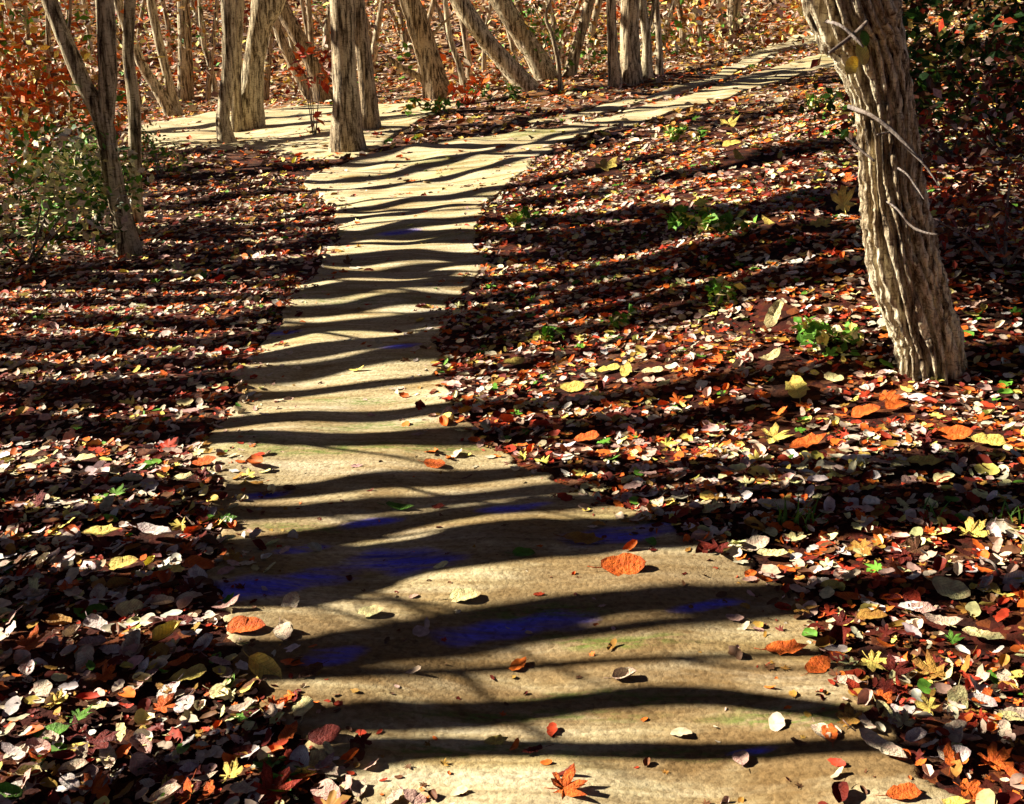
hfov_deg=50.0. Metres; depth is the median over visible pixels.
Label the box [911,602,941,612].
leaf
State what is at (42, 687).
leaf
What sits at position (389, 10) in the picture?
tree
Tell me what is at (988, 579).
leaf
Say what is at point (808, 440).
leaf
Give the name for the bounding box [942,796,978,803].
leaf
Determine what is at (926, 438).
leaf
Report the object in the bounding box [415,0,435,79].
tree
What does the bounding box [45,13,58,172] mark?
tree
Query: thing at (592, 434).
leaf
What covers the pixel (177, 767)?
leaf
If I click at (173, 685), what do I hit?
leaf
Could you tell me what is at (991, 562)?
leaf
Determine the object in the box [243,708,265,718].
leaf
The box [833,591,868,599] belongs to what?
leaf
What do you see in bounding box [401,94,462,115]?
shrub
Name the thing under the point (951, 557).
leaf
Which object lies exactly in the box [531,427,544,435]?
leaf
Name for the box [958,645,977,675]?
leaf
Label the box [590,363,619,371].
leaf
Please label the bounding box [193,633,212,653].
leaf
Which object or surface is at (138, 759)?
leaf
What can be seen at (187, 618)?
leaf
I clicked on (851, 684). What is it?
leaf
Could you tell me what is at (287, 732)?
leaf
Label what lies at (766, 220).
leaf
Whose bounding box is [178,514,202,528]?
leaf
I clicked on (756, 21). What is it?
tree
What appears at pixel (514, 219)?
ground plant
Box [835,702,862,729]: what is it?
leaf
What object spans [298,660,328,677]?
leaf
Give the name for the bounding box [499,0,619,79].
shrub
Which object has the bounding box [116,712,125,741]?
leaf
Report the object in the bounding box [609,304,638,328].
ground plant
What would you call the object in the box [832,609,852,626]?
leaf
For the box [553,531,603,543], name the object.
leaf
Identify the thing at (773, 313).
leaf
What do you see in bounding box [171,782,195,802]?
leaf
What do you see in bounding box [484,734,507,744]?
leaf
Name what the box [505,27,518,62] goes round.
tree
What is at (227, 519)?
leaf
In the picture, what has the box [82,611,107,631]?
leaf
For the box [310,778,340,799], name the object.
leaf
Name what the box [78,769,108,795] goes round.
leaf
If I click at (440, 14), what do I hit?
tree
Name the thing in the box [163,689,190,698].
leaf
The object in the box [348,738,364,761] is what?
leaf
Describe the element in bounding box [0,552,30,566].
leaf
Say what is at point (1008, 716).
leaf
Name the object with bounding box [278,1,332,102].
tree
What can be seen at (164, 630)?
leaf
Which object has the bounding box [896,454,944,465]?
leaf
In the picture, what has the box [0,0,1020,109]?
distant undergrowth
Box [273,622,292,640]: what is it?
leaf
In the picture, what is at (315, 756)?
leaf
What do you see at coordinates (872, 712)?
leaf
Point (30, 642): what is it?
leaf
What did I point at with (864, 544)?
leaf
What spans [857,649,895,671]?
leaf
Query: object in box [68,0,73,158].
tree
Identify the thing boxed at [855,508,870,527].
leaf
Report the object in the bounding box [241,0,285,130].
tree
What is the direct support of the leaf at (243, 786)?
on the ground
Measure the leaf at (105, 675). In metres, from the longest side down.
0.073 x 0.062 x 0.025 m
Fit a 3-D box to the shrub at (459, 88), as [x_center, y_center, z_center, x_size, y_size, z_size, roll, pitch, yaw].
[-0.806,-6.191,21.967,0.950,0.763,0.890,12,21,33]
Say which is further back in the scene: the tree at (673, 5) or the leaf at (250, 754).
the tree at (673, 5)
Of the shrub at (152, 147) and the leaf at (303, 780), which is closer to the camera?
the leaf at (303, 780)
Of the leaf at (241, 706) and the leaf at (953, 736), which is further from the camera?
the leaf at (241, 706)
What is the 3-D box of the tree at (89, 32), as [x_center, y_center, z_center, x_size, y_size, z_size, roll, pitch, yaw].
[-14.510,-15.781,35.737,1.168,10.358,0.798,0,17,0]
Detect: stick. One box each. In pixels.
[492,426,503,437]
[987,135,1023,181]
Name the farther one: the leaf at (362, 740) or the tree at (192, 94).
the tree at (192, 94)
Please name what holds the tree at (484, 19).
on the ground
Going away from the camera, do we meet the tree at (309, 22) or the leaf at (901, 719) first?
the leaf at (901, 719)
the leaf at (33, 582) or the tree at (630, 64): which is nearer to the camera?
the leaf at (33, 582)
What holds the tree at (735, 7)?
on the ground
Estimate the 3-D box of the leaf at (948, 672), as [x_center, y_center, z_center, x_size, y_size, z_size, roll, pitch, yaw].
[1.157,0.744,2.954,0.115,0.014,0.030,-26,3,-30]
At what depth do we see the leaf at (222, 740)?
2.68 m
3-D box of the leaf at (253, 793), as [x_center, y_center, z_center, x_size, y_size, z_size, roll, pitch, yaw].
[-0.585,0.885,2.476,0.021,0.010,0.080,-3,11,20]
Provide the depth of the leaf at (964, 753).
2.61 m
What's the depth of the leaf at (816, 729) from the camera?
2.73 m
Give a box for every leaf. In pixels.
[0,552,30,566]
[0,605,22,627]
[0,648,15,660]
[0,742,25,759]
[0,781,24,803]
[5,780,44,794]
[6,568,40,576]
[8,764,41,775]
[12,623,47,650]
[14,598,44,608]
[17,588,45,596]
[18,448,39,456]
[19,658,34,675]
[21,768,30,788]
[22,769,46,788]
[25,737,52,753]
[28,577,40,593]
[28,748,49,762]
[30,490,46,507]
[31,675,51,696]
[33,722,79,738]
[38,730,58,741]
[42,613,71,624]
[43,630,58,655]
[44,547,59,556]
[46,688,68,707]
[50,758,87,773]
[51,714,88,740]
[54,579,80,591]
[54,635,69,653]
[56,550,75,559]
[58,770,79,790]
[62,622,88,637]
[63,582,82,595]
[65,764,99,780]
[66,705,93,722]
[67,742,96,750]
[71,600,89,618]
[71,743,87,759]
[73,729,119,754]
[74,453,95,461]
[75,637,93,672]
[77,634,115,646]
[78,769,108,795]
[81,524,119,536]
[81,764,98,781]
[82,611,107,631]
[83,773,116,790]
[87,699,107,708]
[89,533,111,551]
[89,583,105,601]
[92,662,116,681]
[97,700,126,706]
[99,644,125,653]
[99,740,116,769]
[102,555,137,569]
[105,576,137,587]
[105,585,129,592]
[107,599,143,616]
[107,766,123,784]
[113,775,143,799]
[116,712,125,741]
[121,629,140,660]
[125,637,146,659]
[127,746,155,775]
[128,522,170,534]
[128,758,155,769]
[129,733,151,753]
[132,778,160,791]
[133,669,157,682]
[135,657,148,672]
[143,619,180,646]
[145,642,176,660]
[145,750,171,766]
[147,594,173,604]
[147,782,180,802]
[152,692,175,712]
[156,673,183,696]
[156,683,175,697]
[157,565,173,583]
[157,615,192,625]
[157,663,206,681]
[158,653,192,670]
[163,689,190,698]
[164,779,204,799]
[170,471,194,480]
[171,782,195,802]
[172,761,198,778]
[173,555,214,568]
[173,689,194,712]
[174,761,200,775]
[175,591,211,601]
[177,759,203,769]
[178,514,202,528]
[179,769,196,803]
[180,617,202,623]
[184,697,203,711]
[186,576,213,583]
[188,564,207,584]
[190,455,215,465]
[191,771,216,780]
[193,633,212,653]
[196,785,214,803]
[197,466,218,477]
[201,652,230,664]
[202,507,216,524]
[202,779,212,803]
[203,684,231,698]
[204,595,238,613]
[213,615,265,632]
[216,513,236,525]
[216,736,228,745]
[218,666,232,677]
[219,671,234,691]
[219,758,243,782]
[222,547,243,563]
[223,699,257,712]
[230,709,251,721]
[230,778,273,793]
[232,744,260,755]
[238,676,257,696]
[239,678,266,692]
[240,744,258,759]
[242,649,281,678]
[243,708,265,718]
[243,791,257,801]
[250,761,301,803]
[253,754,291,771]
[255,756,283,769]
[259,773,296,798]
[261,703,277,716]
[262,695,288,712]
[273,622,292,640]
[277,720,297,742]
[279,765,301,775]
[280,741,309,764]
[281,591,298,607]
[285,761,301,794]
[289,766,328,777]
[290,745,309,767]
[291,765,316,778]
[292,696,313,721]
[292,773,316,788]
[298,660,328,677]
[298,724,340,744]
[298,750,325,766]
[308,752,334,769]
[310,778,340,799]
[318,760,337,774]
[323,741,333,753]
[339,774,351,788]
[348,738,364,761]
[350,731,371,748]
[352,779,366,800]
[357,604,384,617]
[377,501,413,509]
[385,786,402,803]
[398,784,425,803]
[419,459,444,467]
[437,588,480,601]
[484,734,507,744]
[503,357,524,364]
[505,547,534,555]
[522,744,553,752]
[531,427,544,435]
[544,763,587,798]
[552,381,585,391]
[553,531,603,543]
[569,430,598,440]
[584,482,610,491]
[587,553,645,575]
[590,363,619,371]
[592,156,617,170]
[604,667,636,678]
[620,362,631,377]
[630,485,651,494]
[634,366,663,372]
[651,491,665,506]
[698,502,723,513]
[698,538,730,552]
[705,492,725,499]
[720,115,739,126]
[720,140,740,145]
[732,750,748,767]
[733,148,744,164]
[740,535,769,550]
[743,548,787,555]
[749,347,780,364]
[755,639,807,654]
[761,422,794,442]
[762,215,778,229]
[764,299,783,327]
[771,498,795,511]
[780,432,825,449]
[785,375,809,403]
[785,530,809,540]
[786,598,819,613]
[801,655,830,675]
[810,217,833,226]
[811,719,830,739]
[820,579,853,588]
[821,723,837,743]
[823,371,843,381]
[825,625,846,653]
[830,185,855,216]
[831,777,848,802]
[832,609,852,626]
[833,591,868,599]
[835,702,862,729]
[837,655,860,665]
[837,675,865,684]
[842,404,880,417]
[843,56,858,78]
[843,720,906,757]
[844,538,877,556]
[846,608,887,619]
[846,674,859,695]
[855,43,869,72]
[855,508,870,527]
[856,710,875,728]
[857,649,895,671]
[860,30,869,45]
[863,706,883,719]
[871,504,888,516]
[871,688,892,703]
[873,678,898,692]
[873,694,893,722]
[875,390,903,400]
[877,782,921,798]
[878,653,917,677]
[880,399,907,408]
[885,593,913,613]
[885,676,909,695]
[888,548,915,563]
[888,693,899,724]
[889,557,908,580]
[889,748,910,759]
[893,710,915,728]
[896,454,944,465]
[898,475,921,483]
[903,583,920,609]
[905,727,934,741]
[906,535,929,556]
[909,650,945,680]
[910,613,962,625]
[911,430,933,442]
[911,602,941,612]
[914,692,938,715]
[920,438,937,455]
[921,573,970,598]
[924,653,949,666]
[926,425,972,439]
[929,556,963,562]
[929,744,970,761]
[933,666,952,682]
[934,510,962,522]
[937,554,963,568]
[937,738,954,759]
[941,719,966,736]
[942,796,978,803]
[943,621,1003,639]
[943,742,954,773]
[944,629,964,643]
[947,676,967,709]
[947,721,967,742]
[954,778,984,801]
[958,516,989,536]
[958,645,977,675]
[958,670,988,684]
[958,706,977,728]
[960,432,1005,445]
[967,692,1002,709]
[969,674,991,694]
[970,697,1016,703]
[970,708,993,722]
[973,731,1013,742]
[975,671,989,683]
[977,741,1013,771]
[978,556,998,574]
[981,574,992,589]
[982,684,993,695]
[986,519,1001,536]
[990,582,999,596]
[991,680,1023,690]
[994,706,1023,717]
[996,663,1011,680]
[996,714,1011,743]
[998,570,1023,585]
[998,710,1023,720]
[1001,760,1023,783]
[1007,762,1023,781]
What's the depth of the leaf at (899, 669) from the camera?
3.00 m
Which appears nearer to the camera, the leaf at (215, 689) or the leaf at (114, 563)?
the leaf at (215, 689)
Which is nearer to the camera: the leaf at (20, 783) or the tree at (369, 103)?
the leaf at (20, 783)
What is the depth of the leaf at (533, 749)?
2.68 m
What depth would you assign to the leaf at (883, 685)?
2.91 m
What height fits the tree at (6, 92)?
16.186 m
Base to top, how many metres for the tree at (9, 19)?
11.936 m
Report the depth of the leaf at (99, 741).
2.65 m
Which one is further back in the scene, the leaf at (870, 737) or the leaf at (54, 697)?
the leaf at (54, 697)
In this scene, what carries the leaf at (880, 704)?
on the leaf at (894, 708)
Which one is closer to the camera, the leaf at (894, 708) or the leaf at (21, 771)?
the leaf at (21, 771)
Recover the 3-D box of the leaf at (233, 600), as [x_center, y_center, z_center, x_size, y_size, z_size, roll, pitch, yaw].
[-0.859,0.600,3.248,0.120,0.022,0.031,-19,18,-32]
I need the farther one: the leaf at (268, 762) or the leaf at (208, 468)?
the leaf at (208, 468)
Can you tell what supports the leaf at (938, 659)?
on the ground
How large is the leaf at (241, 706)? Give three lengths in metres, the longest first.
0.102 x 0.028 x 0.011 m
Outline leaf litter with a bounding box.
[0,0,1023,803]
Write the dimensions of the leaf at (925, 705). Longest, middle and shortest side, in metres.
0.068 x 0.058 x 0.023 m
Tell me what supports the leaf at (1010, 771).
on the ground
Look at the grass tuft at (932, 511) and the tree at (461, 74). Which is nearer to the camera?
the grass tuft at (932, 511)
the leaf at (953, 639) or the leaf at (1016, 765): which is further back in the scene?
the leaf at (953, 639)
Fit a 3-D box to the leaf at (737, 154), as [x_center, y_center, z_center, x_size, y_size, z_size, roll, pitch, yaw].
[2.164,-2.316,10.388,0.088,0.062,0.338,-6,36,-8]
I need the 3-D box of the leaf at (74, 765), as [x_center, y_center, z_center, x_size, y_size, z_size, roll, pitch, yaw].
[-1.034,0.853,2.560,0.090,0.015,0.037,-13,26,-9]
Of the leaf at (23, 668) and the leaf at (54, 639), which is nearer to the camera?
the leaf at (23, 668)
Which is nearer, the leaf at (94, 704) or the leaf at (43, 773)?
the leaf at (43, 773)
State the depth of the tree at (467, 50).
29.69 m
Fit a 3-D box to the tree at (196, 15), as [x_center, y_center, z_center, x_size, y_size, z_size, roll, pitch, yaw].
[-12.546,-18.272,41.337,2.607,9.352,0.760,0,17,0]
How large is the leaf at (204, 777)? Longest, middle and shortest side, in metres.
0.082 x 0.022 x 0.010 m
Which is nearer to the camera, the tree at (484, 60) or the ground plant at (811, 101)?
the ground plant at (811, 101)
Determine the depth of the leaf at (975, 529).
3.77 m
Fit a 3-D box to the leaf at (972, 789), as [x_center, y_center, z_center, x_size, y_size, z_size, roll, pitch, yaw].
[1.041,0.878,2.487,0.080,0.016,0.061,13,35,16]
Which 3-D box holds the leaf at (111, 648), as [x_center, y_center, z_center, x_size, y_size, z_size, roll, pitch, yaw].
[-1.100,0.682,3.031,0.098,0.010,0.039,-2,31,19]
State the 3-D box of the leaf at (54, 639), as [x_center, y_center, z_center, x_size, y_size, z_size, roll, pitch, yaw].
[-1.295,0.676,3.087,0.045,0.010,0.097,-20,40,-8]
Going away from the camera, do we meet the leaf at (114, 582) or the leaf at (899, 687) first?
the leaf at (899, 687)
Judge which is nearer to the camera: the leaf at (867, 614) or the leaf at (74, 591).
the leaf at (867, 614)
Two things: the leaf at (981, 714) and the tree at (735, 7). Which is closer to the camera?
the leaf at (981, 714)
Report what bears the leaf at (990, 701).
on the ground
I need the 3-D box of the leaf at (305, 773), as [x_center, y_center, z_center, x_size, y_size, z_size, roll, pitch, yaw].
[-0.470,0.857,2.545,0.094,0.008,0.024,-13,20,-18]
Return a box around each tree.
[0,0,12,108]
[2,54,33,141]
[4,0,25,81]
[22,0,40,136]
[41,0,143,256]
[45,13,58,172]
[59,0,72,83]
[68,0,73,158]
[81,0,97,82]
[90,8,122,61]
[114,0,180,116]
[116,0,144,222]
[136,0,145,48]
[146,0,183,115]
[160,0,172,59]
[177,0,190,100]
[187,0,194,98]
[190,0,213,46]
[198,0,218,96]
[204,0,218,100]
[216,0,236,143]
[231,0,243,131]
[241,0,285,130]
[243,2,248,49]
[264,27,285,98]
[273,17,311,99]
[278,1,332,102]
[288,35,294,83]
[300,0,307,37]
[305,0,313,46]
[312,0,331,63]
[328,0,366,152]
[355,0,381,129]
[366,15,372,46]
[371,0,384,73]
[372,0,399,36]
[384,0,453,100]
[392,0,411,48]
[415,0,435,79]
[432,0,449,39]
[443,0,467,90]
[449,0,539,91]
[459,19,474,77]
[472,4,485,22]
[478,2,501,70]
[489,0,556,79]
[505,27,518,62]
[514,0,528,26]
[535,0,565,69]
[544,0,562,89]
[562,0,582,41]
[562,0,594,76]
[585,0,602,61]
[606,0,622,86]
[620,0,643,84]
[639,0,655,80]
[654,0,663,74]
[662,0,676,53]
[676,0,688,50]
[682,0,711,40]
[706,0,716,15]
[717,0,724,36]
[724,0,740,47]
[742,0,780,29]
[801,0,967,384]
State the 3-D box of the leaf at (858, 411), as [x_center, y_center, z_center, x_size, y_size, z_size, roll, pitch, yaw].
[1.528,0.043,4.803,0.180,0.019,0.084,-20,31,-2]
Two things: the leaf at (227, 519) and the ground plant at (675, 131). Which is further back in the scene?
the ground plant at (675, 131)
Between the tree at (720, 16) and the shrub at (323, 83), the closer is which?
the shrub at (323, 83)
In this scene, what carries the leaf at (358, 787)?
on the path at (606, 740)
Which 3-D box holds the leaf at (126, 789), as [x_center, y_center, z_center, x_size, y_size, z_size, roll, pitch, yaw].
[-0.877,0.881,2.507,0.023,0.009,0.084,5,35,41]
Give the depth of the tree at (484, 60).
30.96 m
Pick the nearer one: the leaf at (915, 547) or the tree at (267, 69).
the leaf at (915, 547)
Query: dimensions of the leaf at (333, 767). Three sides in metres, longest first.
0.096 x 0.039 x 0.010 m
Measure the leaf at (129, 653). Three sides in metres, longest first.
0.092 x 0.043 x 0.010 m
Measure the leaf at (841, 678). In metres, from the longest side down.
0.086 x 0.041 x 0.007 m
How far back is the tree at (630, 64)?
23.43 m
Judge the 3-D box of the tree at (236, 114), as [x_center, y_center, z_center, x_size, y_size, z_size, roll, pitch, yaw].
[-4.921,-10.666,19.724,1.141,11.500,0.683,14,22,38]
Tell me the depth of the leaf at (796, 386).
5.12 m
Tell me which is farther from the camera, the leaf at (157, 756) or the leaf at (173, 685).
the leaf at (173, 685)
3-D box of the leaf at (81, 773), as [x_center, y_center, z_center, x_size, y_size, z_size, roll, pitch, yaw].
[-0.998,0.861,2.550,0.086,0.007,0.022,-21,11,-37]
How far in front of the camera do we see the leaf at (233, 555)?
3.62 m
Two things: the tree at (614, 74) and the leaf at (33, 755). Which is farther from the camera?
the tree at (614, 74)
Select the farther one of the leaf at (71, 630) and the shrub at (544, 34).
the shrub at (544, 34)
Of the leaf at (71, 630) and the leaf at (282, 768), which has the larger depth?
the leaf at (71, 630)
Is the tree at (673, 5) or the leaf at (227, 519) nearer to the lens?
the leaf at (227, 519)
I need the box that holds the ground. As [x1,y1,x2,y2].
[0,0,1023,803]
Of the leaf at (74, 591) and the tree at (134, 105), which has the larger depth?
the tree at (134, 105)
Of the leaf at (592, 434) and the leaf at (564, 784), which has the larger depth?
the leaf at (592, 434)
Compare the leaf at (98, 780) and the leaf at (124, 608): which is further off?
the leaf at (124, 608)
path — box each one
[123,99,455,158]
[196,54,956,803]
[528,34,815,125]
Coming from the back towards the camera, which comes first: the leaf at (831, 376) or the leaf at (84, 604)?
the leaf at (831, 376)
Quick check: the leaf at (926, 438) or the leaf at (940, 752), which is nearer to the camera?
the leaf at (940, 752)
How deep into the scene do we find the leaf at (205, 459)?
4.53 m
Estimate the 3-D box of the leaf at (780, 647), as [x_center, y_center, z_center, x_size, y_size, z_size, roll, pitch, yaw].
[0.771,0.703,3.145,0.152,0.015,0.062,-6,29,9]
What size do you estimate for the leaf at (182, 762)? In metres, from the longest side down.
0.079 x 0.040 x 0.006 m
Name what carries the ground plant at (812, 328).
on the ground
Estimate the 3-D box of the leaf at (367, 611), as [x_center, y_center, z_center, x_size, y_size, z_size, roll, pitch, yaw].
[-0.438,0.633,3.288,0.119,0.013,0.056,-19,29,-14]
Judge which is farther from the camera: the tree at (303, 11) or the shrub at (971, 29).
the tree at (303, 11)
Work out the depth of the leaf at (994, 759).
2.59 m
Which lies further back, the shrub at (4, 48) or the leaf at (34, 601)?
the shrub at (4, 48)
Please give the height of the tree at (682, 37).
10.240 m
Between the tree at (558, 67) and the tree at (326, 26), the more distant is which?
the tree at (326, 26)
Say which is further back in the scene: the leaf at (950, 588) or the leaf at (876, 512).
the leaf at (876, 512)
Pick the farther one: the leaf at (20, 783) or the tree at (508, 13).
the tree at (508, 13)
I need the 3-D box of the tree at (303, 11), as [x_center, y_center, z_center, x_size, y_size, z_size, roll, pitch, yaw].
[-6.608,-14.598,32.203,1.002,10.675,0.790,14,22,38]
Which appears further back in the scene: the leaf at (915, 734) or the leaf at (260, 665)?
the leaf at (260, 665)
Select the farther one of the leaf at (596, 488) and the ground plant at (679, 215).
the ground plant at (679, 215)
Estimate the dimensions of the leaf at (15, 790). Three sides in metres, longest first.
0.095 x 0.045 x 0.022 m
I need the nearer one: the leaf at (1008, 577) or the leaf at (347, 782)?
the leaf at (347, 782)
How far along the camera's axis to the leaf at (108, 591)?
3.42 m
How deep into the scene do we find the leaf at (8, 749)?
2.59 m
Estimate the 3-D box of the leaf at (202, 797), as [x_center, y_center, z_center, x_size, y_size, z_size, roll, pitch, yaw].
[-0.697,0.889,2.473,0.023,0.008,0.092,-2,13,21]
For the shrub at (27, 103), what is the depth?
15.94 m
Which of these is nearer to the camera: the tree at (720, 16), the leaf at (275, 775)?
the leaf at (275, 775)
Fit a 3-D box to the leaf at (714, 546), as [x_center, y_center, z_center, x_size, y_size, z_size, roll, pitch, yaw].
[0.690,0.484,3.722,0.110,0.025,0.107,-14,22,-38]
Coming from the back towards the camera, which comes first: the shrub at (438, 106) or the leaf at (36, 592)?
the shrub at (438, 106)
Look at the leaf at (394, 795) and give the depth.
2.48 m
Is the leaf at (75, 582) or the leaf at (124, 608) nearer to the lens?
the leaf at (124, 608)
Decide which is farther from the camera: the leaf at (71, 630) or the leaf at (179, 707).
the leaf at (71, 630)
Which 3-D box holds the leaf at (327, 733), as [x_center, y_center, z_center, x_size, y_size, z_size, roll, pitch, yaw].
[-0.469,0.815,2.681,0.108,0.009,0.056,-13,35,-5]
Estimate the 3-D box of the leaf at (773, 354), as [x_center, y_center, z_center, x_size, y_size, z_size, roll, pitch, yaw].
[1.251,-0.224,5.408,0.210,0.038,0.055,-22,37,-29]
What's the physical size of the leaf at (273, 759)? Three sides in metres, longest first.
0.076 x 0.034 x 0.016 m
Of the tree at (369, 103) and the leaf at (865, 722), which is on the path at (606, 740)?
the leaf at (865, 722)
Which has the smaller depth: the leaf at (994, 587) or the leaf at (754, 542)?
the leaf at (994, 587)
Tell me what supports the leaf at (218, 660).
on the ground
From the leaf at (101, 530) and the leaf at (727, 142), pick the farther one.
the leaf at (727, 142)
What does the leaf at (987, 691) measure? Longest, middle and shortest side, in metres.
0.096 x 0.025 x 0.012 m
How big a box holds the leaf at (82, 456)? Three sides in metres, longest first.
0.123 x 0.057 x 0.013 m
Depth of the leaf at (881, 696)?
2.86 m
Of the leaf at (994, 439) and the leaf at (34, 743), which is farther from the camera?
the leaf at (994, 439)
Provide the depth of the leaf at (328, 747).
2.64 m
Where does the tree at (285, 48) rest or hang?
on the ground
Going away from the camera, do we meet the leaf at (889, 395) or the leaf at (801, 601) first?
the leaf at (801, 601)
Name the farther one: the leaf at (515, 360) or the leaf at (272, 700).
the leaf at (515, 360)
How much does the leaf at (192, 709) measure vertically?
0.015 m
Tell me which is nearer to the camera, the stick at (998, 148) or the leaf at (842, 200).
the leaf at (842, 200)
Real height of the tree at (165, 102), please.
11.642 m
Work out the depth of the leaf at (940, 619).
3.24 m
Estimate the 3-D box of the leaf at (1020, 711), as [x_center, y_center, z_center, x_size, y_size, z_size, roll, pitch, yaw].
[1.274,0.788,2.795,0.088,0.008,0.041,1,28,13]
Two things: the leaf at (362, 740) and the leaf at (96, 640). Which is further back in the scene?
the leaf at (96, 640)
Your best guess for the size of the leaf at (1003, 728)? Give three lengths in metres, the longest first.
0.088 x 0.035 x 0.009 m
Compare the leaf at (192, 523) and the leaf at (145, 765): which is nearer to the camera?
the leaf at (145, 765)
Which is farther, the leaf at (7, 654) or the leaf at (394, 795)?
the leaf at (7, 654)
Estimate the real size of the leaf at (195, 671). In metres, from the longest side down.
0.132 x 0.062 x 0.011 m
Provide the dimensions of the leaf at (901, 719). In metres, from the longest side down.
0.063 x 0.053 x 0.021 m
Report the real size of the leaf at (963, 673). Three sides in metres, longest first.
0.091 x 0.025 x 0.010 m
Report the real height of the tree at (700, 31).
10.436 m
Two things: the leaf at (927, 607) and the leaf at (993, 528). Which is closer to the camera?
the leaf at (927, 607)
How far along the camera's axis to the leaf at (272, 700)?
2.81 m
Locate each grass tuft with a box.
[771,491,832,531]
[921,490,951,519]
[958,492,1023,525]
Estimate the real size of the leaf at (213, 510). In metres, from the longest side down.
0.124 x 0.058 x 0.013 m
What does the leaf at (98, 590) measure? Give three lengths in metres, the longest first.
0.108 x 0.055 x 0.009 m
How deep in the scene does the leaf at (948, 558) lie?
3.56 m
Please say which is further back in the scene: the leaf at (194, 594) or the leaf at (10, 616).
the leaf at (194, 594)
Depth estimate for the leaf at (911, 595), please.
3.37 m
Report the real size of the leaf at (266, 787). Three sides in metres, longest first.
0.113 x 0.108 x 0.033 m
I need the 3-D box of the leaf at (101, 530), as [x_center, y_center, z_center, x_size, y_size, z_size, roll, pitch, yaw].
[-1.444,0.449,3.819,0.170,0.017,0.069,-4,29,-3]
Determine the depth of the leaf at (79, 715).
2.75 m
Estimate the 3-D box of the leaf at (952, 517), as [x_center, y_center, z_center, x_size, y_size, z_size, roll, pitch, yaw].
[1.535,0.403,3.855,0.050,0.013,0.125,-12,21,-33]
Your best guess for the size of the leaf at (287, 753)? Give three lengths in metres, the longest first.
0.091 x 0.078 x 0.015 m
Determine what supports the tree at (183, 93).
on the ground
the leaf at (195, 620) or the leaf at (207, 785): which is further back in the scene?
the leaf at (195, 620)
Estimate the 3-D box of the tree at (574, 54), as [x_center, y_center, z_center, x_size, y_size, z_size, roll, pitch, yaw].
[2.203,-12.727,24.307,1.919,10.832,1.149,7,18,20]
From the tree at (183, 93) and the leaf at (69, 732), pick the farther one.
the tree at (183, 93)
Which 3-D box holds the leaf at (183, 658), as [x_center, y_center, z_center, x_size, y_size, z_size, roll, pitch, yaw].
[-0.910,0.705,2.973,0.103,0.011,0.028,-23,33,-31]
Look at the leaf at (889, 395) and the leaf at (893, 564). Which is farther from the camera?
the leaf at (889, 395)
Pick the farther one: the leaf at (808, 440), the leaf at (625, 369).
the leaf at (625, 369)
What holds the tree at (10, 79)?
on the ground
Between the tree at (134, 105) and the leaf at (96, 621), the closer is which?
the leaf at (96, 621)
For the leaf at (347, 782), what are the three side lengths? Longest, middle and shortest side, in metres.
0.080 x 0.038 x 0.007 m
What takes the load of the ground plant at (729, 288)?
on the ground
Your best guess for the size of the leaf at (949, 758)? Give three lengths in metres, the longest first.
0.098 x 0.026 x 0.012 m
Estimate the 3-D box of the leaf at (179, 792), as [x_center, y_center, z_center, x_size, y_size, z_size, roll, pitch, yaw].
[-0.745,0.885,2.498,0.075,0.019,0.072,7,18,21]
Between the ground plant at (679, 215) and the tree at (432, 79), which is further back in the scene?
the tree at (432, 79)
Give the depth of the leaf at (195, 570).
3.48 m
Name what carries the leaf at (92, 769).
on the ground
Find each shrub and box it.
[0,0,196,158]
[0,25,122,180]
[0,79,165,264]
[3,104,167,241]
[121,120,197,176]
[288,42,331,134]
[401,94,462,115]
[447,73,496,103]
[462,79,521,100]
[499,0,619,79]
[790,0,1023,144]
[807,0,1023,289]
[813,0,1023,156]
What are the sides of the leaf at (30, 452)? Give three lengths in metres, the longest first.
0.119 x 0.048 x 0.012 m
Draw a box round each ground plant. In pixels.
[501,205,580,228]
[528,325,565,342]
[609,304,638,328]
[660,123,709,142]
[665,198,748,230]
[693,276,746,310]
[697,210,761,232]
[791,316,864,355]
[804,92,838,109]
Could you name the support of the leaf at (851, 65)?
attached to the tree at (907, 274)
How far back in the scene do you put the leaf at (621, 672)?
3.02 m
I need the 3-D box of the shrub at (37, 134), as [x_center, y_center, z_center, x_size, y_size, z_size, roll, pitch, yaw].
[-4.896,-2.348,12.101,1.852,1.803,1.443,0,17,0]
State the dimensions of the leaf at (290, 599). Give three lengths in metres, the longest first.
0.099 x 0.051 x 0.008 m
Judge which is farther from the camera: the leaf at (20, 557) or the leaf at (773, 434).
the leaf at (773, 434)
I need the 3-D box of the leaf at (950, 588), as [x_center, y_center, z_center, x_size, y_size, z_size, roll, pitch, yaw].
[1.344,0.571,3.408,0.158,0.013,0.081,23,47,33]
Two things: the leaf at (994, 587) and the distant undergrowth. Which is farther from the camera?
the distant undergrowth

